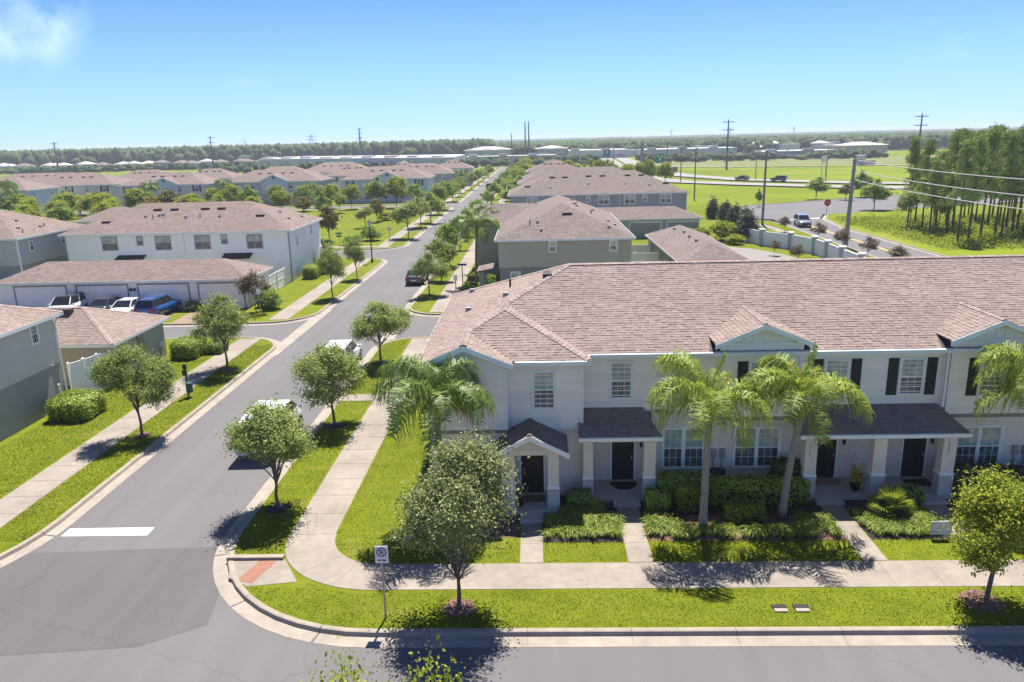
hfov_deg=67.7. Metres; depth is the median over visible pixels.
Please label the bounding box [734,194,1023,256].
side road
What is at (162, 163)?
house
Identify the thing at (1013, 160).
pine tree
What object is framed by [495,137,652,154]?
woods
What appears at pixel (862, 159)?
entrance monument
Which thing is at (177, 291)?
garage door
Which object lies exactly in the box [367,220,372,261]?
street lamp
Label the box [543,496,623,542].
mulch bed
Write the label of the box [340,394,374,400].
verge slab
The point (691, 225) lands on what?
garage door
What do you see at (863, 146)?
villa block
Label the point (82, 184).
townhouse
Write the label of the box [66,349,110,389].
vinyl fence
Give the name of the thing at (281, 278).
vinyl fence
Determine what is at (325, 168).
townhouse
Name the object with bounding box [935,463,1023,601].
street tree
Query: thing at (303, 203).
park tree
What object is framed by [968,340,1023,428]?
palm tree
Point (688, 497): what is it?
hedge
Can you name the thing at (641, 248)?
vinyl fence
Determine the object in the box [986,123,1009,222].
pine tree
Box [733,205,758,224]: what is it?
evergreen
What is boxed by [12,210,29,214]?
belt tree
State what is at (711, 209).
evergreen
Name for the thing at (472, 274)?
bush
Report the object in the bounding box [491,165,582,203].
lawn
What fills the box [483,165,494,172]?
oak tree
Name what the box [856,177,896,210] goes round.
plot tree
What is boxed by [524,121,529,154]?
transmission pole
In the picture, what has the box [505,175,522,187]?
thicket tree
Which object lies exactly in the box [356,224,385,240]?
bush
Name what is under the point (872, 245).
crepe myrtle
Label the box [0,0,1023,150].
sky
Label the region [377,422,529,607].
oak tree
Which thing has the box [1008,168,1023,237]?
pine tree
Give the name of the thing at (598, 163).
thicket tree
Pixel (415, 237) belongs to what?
kerb
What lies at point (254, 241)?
window
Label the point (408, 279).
parked car
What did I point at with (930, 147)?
pine tree
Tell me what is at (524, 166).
thicket tree
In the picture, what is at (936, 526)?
yard sign
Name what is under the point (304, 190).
park tree
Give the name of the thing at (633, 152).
block
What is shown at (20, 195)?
belt tree
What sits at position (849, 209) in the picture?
utility pole
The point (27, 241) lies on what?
townhouse
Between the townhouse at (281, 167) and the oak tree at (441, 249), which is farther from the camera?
the townhouse at (281, 167)
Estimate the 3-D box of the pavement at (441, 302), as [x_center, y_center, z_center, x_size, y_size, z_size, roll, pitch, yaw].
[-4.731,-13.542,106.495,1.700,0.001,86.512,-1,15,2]
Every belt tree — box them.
[0,196,35,209]
[0,200,24,210]
[7,193,37,206]
[11,204,46,216]
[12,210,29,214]
[19,197,41,207]
[40,199,75,213]
[41,202,79,220]
[48,189,70,207]
[48,191,80,210]
[74,194,105,211]
[82,192,119,209]
[90,198,120,208]
[91,202,120,213]
[120,187,155,206]
[135,194,163,205]
[155,188,180,202]
[174,197,192,202]
[175,195,195,200]
[182,193,204,201]
[188,198,205,201]
[201,187,221,201]
[210,195,225,201]
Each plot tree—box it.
[754,188,762,206]
[803,176,834,197]
[837,183,854,199]
[850,169,874,196]
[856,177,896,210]
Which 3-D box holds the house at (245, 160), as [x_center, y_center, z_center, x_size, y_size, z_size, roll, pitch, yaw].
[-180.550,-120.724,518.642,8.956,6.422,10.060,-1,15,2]
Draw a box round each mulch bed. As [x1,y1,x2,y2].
[407,508,519,537]
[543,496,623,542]
[639,485,825,515]
[642,515,844,540]
[843,500,955,538]
[946,492,1006,524]
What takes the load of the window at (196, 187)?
in the townhouse at (183, 183)
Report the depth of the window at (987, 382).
29.85 m
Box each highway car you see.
[734,175,749,179]
[770,175,787,180]
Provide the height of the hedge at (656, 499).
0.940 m
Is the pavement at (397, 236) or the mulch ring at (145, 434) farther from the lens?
the pavement at (397, 236)
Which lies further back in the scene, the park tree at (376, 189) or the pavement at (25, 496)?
the park tree at (376, 189)
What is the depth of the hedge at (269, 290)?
68.15 m
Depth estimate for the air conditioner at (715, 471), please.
30.84 m
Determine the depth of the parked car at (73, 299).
66.37 m
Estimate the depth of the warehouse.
422.50 m
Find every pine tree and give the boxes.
[901,133,923,226]
[905,153,926,221]
[913,158,949,233]
[914,137,939,230]
[925,148,954,226]
[941,129,966,232]
[945,133,954,224]
[946,137,983,240]
[947,126,974,228]
[960,132,993,240]
[963,133,977,216]
[971,121,1008,235]
[972,128,988,215]
[974,130,986,220]
[985,128,1022,233]
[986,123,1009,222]
[991,132,1023,237]
[991,139,1004,216]
[993,129,1018,224]
[1004,165,1023,228]
[1008,124,1023,234]
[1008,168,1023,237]
[1010,160,1023,229]
[1011,198,1015,219]
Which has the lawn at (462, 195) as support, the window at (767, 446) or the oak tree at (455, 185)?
the oak tree at (455, 185)
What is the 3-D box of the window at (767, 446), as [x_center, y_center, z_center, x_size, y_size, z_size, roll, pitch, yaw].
[9.945,4.318,31.051,1.930,1.800,0.070,-1,15,2]
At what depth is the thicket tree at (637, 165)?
219.43 m
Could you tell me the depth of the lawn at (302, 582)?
24.42 m
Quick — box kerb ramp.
[229,560,296,586]
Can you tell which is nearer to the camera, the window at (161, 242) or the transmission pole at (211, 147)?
the window at (161, 242)
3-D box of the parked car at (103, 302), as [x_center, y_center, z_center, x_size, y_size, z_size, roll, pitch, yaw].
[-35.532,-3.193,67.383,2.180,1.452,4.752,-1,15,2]
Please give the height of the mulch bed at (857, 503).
0.001 m
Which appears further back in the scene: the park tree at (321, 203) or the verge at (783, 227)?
the park tree at (321, 203)
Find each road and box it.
[0,167,1023,681]
[656,164,909,166]
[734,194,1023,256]
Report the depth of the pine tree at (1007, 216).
105.46 m
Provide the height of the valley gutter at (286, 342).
0.182 m
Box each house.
[0,164,14,168]
[13,163,36,169]
[55,163,72,166]
[78,162,96,165]
[97,162,112,166]
[125,161,140,165]
[152,160,169,166]
[173,160,186,164]
[183,160,201,169]
[198,159,214,168]
[211,159,229,164]
[239,158,253,167]
[821,143,836,148]
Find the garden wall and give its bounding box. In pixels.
[741,225,866,257]
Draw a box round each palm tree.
[0,179,19,205]
[137,179,161,195]
[214,179,233,190]
[368,352,499,479]
[449,205,500,284]
[452,169,467,192]
[471,195,498,214]
[644,348,776,527]
[739,342,875,519]
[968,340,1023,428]
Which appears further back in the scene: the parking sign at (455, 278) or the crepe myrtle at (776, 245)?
the crepe myrtle at (776, 245)
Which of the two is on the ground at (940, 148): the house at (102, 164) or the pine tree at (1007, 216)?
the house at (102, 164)
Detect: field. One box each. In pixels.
[0,169,244,177]
[638,155,937,165]
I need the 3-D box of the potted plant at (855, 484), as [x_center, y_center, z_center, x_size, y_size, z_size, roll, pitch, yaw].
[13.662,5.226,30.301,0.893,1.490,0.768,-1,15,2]
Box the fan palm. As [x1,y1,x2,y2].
[864,484,916,513]
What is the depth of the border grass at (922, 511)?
28.24 m
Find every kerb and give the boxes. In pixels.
[0,337,280,567]
[74,168,500,211]
[77,206,452,250]
[163,257,387,326]
[213,337,1023,647]
[226,554,284,561]
[403,235,462,316]
[740,194,902,207]
[766,220,875,256]
[822,202,1023,255]
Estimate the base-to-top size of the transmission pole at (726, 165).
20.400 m
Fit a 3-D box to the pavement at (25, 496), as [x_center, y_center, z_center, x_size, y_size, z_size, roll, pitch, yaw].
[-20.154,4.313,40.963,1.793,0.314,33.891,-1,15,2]
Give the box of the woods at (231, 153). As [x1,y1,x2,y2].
[0,137,496,167]
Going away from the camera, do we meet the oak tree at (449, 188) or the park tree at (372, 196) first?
the oak tree at (449, 188)
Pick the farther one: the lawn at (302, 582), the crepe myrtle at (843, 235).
the crepe myrtle at (843, 235)
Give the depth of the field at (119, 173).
481.05 m
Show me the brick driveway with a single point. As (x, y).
(185, 319)
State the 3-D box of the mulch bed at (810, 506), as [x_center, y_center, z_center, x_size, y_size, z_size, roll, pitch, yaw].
[8.451,6.272,30.259,6.960,0.001,2.680,-1,15,2]
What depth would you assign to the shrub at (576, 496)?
29.65 m
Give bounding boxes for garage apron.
[164,309,181,315]
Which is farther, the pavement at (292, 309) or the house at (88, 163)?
the house at (88, 163)
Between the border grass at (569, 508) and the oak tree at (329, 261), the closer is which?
the border grass at (569, 508)
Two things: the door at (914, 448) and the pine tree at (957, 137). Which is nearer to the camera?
the door at (914, 448)
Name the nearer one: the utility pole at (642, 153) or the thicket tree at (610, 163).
the thicket tree at (610, 163)
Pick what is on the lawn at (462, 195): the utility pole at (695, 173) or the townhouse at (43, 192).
the townhouse at (43, 192)
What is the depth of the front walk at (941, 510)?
28.78 m
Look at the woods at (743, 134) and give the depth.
2468.45 m
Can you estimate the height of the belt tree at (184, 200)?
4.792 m
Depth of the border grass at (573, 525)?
28.01 m
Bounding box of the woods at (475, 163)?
[198,157,479,172]
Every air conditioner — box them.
[709,467,728,477]
[1003,465,1023,470]
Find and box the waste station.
[182,364,192,395]
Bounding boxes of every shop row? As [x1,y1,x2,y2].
[466,153,555,162]
[755,148,835,158]
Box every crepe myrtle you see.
[231,268,272,312]
[768,239,780,249]
[777,215,792,231]
[789,243,805,256]
[809,221,826,235]
[832,226,853,244]
[857,235,879,253]
[884,243,910,256]
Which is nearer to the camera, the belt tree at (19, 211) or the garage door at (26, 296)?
the garage door at (26, 296)
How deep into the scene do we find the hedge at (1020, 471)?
29.56 m
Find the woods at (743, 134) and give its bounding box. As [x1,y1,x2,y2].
[495,127,1019,141]
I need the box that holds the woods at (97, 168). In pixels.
[0,161,251,173]
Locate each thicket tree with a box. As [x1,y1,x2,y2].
[496,184,513,200]
[502,178,517,190]
[503,172,520,186]
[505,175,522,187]
[508,169,522,176]
[516,163,529,170]
[520,158,532,166]
[564,160,576,166]
[592,159,610,166]
[606,159,615,165]
[619,164,636,170]
[632,162,643,172]
[641,158,655,175]
[651,164,657,176]
[655,161,675,180]
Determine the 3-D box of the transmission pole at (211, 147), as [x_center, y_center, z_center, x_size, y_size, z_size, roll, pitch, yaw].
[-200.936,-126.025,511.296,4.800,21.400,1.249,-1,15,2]
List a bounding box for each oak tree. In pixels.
[86,340,180,434]
[184,291,255,369]
[213,391,325,508]
[285,336,373,424]
[313,245,347,297]
[342,238,365,278]
[344,298,419,362]
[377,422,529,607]
[387,200,425,237]
[406,194,431,227]
[409,250,455,295]
[422,190,445,222]
[422,235,457,279]
[424,181,447,213]
[432,181,458,209]
[434,220,465,264]
[449,180,460,198]
[449,213,470,249]
[452,175,467,196]
[463,173,477,189]
[468,199,481,207]
[472,170,485,184]
[477,169,488,181]
[479,190,495,201]
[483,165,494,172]
[485,182,501,199]
[493,176,503,191]
[498,171,508,177]
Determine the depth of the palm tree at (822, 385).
26.83 m
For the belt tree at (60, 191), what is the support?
on the park lawn at (349, 224)
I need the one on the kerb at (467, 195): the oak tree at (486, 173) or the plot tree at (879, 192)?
the oak tree at (486, 173)
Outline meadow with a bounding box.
[128,149,951,252]
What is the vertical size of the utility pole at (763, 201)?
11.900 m
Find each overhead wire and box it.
[856,180,1023,209]
[857,171,1023,195]
[858,160,1023,179]
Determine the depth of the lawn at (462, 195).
185.11 m
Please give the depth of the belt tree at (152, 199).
156.85 m
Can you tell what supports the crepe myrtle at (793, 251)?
on the service lane
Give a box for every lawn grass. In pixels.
[248,586,1023,627]
[336,404,427,545]
[340,339,407,402]
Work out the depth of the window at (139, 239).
80.38 m
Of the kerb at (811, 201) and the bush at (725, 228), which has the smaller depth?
the bush at (725, 228)
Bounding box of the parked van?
[233,399,302,455]
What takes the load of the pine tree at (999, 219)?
on the grass plot
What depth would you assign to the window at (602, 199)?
117.86 m
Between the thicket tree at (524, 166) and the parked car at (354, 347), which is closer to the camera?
the parked car at (354, 347)
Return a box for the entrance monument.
[855,155,875,165]
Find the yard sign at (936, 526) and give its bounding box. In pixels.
[930,521,951,537]
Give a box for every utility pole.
[640,141,643,170]
[680,147,682,180]
[694,147,698,198]
[761,150,769,224]
[843,159,857,245]
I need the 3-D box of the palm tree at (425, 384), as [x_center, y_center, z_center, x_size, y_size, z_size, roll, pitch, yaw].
[-2.801,3.678,28.111,4.403,6.774,4.773,11,19,39]
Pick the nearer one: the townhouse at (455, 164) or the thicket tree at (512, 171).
the thicket tree at (512, 171)
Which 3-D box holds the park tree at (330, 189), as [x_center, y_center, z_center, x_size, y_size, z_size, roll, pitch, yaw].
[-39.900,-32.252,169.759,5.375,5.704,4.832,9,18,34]
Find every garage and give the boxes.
[33,307,169,385]
[73,207,128,224]
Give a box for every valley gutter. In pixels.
[273,309,331,354]
[374,308,411,347]
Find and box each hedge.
[44,388,109,421]
[168,335,207,359]
[204,340,228,354]
[256,287,275,307]
[302,264,321,278]
[407,447,435,523]
[643,486,670,513]
[655,469,709,506]
[674,481,710,512]
[708,473,811,507]
[720,498,767,525]
[768,455,801,477]
[951,460,1013,499]
[1010,465,1023,492]
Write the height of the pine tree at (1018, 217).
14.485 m
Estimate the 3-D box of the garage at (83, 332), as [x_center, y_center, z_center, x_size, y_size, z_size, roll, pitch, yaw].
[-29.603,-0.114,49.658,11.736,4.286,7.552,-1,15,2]
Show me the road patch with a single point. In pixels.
(50, 602)
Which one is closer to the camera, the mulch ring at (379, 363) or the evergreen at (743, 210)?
the mulch ring at (379, 363)
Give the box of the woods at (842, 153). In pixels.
[480,148,888,166]
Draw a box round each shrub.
[565,486,592,508]
[882,482,926,508]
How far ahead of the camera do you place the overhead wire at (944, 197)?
74.05 m
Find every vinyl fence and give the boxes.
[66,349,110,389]
[269,264,292,289]
[631,251,657,261]
[632,243,649,252]
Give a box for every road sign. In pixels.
[603,148,613,161]
[656,155,665,162]
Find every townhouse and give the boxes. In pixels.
[0,178,59,212]
[0,209,84,279]
[0,304,67,441]
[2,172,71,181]
[37,173,130,205]
[57,201,322,280]
[116,172,222,207]
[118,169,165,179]
[194,168,242,179]
[226,169,333,204]
[264,166,323,174]
[306,161,368,174]
[325,163,367,192]
[339,165,435,202]
[392,161,410,165]
[406,163,456,184]
[418,254,1023,523]
[439,160,473,185]
[472,195,635,286]
[506,170,689,209]
[517,166,621,185]
[522,164,572,178]
[526,159,574,173]
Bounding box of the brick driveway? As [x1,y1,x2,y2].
[171,308,241,322]
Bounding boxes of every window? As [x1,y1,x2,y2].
[28,240,34,250]
[29,325,39,345]
[67,186,71,192]
[101,236,118,250]
[136,236,143,245]
[136,333,145,353]
[154,236,171,249]
[193,235,210,248]
[194,185,199,191]
[220,234,227,243]
[246,234,262,248]
[288,182,292,188]
[312,249,315,263]
[446,441,492,476]
[453,374,479,413]
[510,271,520,278]
[527,197,537,202]
[531,370,556,409]
[548,241,556,252]
[586,196,590,201]
[598,195,608,204]
[609,240,616,250]
[609,361,633,399]
[624,195,634,203]
[643,194,647,201]
[660,194,671,202]
[661,427,704,468]
[668,360,693,398]
[731,426,781,467]
[748,361,774,398]
[823,358,851,395]
[896,357,927,394]
[954,425,1004,464]
[976,358,1006,395]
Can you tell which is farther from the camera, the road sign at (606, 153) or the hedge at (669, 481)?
the road sign at (606, 153)
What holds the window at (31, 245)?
in the townhouse at (27, 241)
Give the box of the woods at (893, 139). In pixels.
[556,128,1017,151]
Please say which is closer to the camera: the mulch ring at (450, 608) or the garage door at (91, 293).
the mulch ring at (450, 608)
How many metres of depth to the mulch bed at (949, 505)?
29.32 m
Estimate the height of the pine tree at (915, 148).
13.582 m
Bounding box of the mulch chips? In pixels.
[643,514,831,532]
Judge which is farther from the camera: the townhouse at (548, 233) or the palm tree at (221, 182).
the palm tree at (221, 182)
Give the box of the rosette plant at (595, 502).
[585,497,607,509]
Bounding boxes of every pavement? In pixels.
[0,338,259,527]
[77,208,393,214]
[268,258,370,319]
[285,534,1023,589]
[291,338,428,533]
[325,246,376,247]
[376,210,435,247]
[430,240,474,311]
[444,168,495,201]
[499,198,506,203]
[756,223,794,234]
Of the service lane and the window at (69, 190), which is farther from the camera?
the window at (69, 190)
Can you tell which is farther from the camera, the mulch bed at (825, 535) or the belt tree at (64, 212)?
the belt tree at (64, 212)
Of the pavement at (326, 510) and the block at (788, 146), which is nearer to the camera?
the pavement at (326, 510)
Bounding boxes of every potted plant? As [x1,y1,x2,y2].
[516,479,528,505]
[846,454,867,490]
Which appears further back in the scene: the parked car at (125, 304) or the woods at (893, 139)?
the woods at (893, 139)
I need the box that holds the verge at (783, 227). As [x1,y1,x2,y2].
[758,220,871,256]
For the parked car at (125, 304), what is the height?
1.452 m
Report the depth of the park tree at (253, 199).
156.79 m
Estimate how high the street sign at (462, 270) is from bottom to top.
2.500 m
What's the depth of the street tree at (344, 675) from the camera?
12.65 m
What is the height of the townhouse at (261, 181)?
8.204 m
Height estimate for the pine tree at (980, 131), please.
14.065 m
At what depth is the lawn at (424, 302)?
90.95 m
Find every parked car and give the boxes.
[47,292,87,306]
[87,296,121,308]
[109,297,141,311]
[133,295,181,314]
[320,339,362,364]
[405,268,427,284]
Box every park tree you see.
[219,184,241,200]
[236,184,261,200]
[243,196,266,204]
[266,184,287,204]
[268,190,292,207]
[288,196,312,212]
[291,183,314,210]
[306,180,324,205]
[313,191,331,212]
[318,201,342,237]
[322,183,339,200]
[330,191,346,209]
[340,184,362,205]
[353,205,373,225]
[362,182,379,198]
[365,175,388,199]
[368,197,384,221]
[383,175,408,206]
[405,182,424,197]
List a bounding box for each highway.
[600,158,909,188]
[616,158,927,183]
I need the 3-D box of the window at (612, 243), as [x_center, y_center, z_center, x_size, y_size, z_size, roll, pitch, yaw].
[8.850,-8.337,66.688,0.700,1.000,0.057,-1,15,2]
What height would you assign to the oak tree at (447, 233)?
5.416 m
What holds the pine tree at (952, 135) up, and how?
on the grass plot
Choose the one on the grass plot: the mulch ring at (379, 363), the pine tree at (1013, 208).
the pine tree at (1013, 208)
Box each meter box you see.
[771,604,788,611]
[792,604,809,611]
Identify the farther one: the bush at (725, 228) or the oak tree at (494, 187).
the oak tree at (494, 187)
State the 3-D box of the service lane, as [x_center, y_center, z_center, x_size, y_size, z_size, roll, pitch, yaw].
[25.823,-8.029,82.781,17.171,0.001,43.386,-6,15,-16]
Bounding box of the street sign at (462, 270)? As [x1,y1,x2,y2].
[457,264,466,285]
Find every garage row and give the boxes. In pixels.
[0,258,272,308]
[597,206,702,237]
[645,225,750,260]
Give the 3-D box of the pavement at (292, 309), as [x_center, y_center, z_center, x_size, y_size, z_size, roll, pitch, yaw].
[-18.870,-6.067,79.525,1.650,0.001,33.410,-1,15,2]
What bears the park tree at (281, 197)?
on the park lawn at (349, 224)
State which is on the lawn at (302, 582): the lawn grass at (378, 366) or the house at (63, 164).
the lawn grass at (378, 366)
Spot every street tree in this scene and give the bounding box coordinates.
[300,635,382,681]
[388,634,479,681]
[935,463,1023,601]
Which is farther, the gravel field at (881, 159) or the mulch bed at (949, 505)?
the gravel field at (881, 159)
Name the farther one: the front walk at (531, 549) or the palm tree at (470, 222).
the palm tree at (470, 222)
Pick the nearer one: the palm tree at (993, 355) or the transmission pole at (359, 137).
the palm tree at (993, 355)
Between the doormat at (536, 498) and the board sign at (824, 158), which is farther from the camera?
the board sign at (824, 158)
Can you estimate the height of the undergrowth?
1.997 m
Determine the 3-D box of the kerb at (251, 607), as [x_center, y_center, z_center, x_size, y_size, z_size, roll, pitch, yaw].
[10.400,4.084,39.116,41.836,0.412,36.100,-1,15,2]
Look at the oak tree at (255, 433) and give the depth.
29.03 m
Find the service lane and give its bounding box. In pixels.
[729,247,798,259]
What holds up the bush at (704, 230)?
on the lawn at (424, 302)
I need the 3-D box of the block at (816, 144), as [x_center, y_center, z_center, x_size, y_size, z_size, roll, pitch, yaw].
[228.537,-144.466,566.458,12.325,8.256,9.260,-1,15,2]
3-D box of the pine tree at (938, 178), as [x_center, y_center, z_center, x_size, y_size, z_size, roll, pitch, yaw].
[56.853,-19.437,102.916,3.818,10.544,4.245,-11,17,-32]
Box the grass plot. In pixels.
[827,203,1023,255]
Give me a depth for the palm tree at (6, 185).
152.57 m
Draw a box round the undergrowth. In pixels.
[827,211,1023,249]
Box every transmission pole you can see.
[50,142,59,172]
[208,136,214,164]
[356,128,362,155]
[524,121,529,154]
[722,119,734,168]
[914,113,928,167]
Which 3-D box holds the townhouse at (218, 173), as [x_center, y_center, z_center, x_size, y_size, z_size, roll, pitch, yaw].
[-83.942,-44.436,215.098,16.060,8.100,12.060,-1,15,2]
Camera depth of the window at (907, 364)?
30.16 m
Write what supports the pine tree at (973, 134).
on the grass plot
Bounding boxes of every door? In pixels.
[15,287,65,306]
[76,285,127,304]
[138,284,189,308]
[199,283,244,307]
[521,455,543,491]
[612,442,633,478]
[630,222,660,237]
[668,222,697,228]
[816,439,836,476]
[900,438,926,475]
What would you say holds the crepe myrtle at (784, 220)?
on the pavement at (776, 229)
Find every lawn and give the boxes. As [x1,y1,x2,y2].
[0,338,272,553]
[41,206,449,248]
[75,167,500,210]
[163,258,381,322]
[234,338,1023,628]
[411,209,821,312]
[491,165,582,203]
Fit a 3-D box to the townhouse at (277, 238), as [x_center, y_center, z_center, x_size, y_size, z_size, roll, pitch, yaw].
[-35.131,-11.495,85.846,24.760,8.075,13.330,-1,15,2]
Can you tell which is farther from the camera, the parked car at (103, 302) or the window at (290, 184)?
the window at (290, 184)
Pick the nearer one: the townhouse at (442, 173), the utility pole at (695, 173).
the utility pole at (695, 173)
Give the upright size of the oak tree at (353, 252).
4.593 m
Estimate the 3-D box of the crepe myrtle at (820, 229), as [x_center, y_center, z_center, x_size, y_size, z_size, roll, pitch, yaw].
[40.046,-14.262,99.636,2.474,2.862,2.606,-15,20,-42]
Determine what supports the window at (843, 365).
in the townhouse at (563, 357)
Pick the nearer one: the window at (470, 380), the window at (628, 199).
the window at (470, 380)
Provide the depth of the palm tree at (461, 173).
209.21 m
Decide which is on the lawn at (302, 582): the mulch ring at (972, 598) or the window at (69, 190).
the mulch ring at (972, 598)
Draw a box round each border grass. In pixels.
[539,509,627,539]
[554,502,607,514]
[640,510,680,530]
[642,519,847,539]
[788,508,844,530]
[848,505,885,524]
[860,515,952,536]
[892,504,937,520]
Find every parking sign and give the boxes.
[256,289,261,315]
[374,546,388,617]
[453,275,456,292]
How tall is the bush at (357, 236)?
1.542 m
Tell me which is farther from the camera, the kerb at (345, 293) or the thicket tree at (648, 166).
the thicket tree at (648, 166)
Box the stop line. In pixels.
[62,527,153,535]
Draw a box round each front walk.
[520,523,542,562]
[617,507,653,561]
[822,506,886,560]
[924,505,1003,559]
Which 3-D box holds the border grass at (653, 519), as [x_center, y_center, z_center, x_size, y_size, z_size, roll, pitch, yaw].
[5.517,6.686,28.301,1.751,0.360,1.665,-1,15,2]
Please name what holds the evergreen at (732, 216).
on the lawn at (424, 302)
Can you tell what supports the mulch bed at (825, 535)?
on the lawn at (302, 582)
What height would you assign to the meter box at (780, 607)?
0.045 m
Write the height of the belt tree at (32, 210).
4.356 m
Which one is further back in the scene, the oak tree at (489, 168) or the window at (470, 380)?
the oak tree at (489, 168)
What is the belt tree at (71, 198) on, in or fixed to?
on the park lawn at (349, 224)
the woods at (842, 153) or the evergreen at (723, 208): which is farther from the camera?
the woods at (842, 153)
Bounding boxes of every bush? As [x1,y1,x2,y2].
[183,299,204,310]
[256,291,286,308]
[321,236,337,247]
[338,234,363,243]
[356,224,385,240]
[376,212,390,220]
[460,281,477,290]
[464,269,478,278]
[476,273,499,284]
[692,227,711,235]
[708,220,738,240]
[723,233,747,243]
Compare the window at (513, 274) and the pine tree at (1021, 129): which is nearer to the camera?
the window at (513, 274)
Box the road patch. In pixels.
[0,547,225,654]
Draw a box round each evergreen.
[703,196,720,218]
[714,199,732,220]
[722,200,741,224]
[731,207,763,240]
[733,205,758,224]
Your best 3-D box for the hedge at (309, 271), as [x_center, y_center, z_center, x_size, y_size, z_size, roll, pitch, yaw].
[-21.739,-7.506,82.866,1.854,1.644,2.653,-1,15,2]
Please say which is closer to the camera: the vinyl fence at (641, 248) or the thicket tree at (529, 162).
the vinyl fence at (641, 248)
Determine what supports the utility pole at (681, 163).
on the meadow
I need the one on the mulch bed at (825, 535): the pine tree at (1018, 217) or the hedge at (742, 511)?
the hedge at (742, 511)
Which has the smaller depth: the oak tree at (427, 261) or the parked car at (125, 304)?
the parked car at (125, 304)
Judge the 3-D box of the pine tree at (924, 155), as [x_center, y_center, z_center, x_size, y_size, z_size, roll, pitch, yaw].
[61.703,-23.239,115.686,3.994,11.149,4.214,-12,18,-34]
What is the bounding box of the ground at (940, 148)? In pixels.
[231,147,946,164]
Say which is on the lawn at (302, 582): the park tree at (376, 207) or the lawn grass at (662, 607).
the lawn grass at (662, 607)
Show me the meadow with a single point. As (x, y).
(743, 195)
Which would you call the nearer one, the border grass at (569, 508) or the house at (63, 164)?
the border grass at (569, 508)
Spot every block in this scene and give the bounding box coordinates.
[463,146,510,159]
[534,145,567,158]
[629,149,637,156]
[779,144,799,149]
[810,140,829,148]
[831,142,889,153]
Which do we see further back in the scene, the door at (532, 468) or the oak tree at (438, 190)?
the oak tree at (438, 190)
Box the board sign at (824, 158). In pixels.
[821,156,826,175]
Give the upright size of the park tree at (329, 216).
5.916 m
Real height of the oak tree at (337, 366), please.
4.668 m
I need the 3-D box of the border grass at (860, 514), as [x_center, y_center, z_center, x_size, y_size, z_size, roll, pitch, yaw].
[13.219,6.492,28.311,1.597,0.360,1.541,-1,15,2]
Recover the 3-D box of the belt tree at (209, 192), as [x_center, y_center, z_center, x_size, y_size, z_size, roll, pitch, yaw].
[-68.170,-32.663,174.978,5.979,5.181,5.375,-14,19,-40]
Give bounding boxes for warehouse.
[258,154,464,168]
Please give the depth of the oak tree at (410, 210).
113.24 m
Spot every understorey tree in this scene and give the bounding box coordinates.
[893,181,920,225]
[917,187,955,229]
[936,188,956,229]
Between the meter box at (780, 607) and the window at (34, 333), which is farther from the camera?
the window at (34, 333)
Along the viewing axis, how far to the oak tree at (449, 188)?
158.99 m
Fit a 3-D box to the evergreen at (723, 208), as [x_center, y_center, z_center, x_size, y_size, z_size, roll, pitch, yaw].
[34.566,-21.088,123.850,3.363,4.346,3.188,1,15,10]
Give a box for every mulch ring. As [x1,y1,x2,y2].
[134,432,150,436]
[265,503,290,513]
[323,422,345,428]
[375,361,388,365]
[442,598,475,615]
[956,589,1007,611]
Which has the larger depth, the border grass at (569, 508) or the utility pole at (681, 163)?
the utility pole at (681, 163)
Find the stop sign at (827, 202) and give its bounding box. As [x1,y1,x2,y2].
[824,199,830,214]
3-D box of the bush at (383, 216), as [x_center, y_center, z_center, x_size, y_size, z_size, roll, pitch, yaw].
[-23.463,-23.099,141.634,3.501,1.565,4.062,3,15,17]
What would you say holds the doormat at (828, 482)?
on the townhouse at (563, 357)
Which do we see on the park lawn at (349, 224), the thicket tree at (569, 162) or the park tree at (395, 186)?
the park tree at (395, 186)
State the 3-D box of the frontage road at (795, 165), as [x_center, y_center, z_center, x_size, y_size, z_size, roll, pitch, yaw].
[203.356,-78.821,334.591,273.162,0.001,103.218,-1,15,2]
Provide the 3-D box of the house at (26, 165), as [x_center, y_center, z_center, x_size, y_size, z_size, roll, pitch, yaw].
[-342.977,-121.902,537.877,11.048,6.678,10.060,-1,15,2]
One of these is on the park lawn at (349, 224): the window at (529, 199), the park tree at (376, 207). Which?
the park tree at (376, 207)
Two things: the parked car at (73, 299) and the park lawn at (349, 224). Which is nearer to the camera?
the parked car at (73, 299)
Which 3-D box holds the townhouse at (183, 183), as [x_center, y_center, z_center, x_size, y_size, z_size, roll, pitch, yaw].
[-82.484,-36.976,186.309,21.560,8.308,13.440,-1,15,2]
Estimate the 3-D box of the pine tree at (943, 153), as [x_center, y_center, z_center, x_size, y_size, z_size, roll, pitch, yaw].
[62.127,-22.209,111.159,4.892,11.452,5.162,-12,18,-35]
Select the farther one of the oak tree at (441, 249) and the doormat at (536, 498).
the oak tree at (441, 249)
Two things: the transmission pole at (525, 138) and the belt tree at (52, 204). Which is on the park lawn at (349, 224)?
the belt tree at (52, 204)
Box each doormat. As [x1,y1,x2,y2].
[521,495,545,501]
[610,481,636,489]
[815,479,841,484]
[901,479,931,485]
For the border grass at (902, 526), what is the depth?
27.37 m
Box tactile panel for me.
[239,561,275,582]
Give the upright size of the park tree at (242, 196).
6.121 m

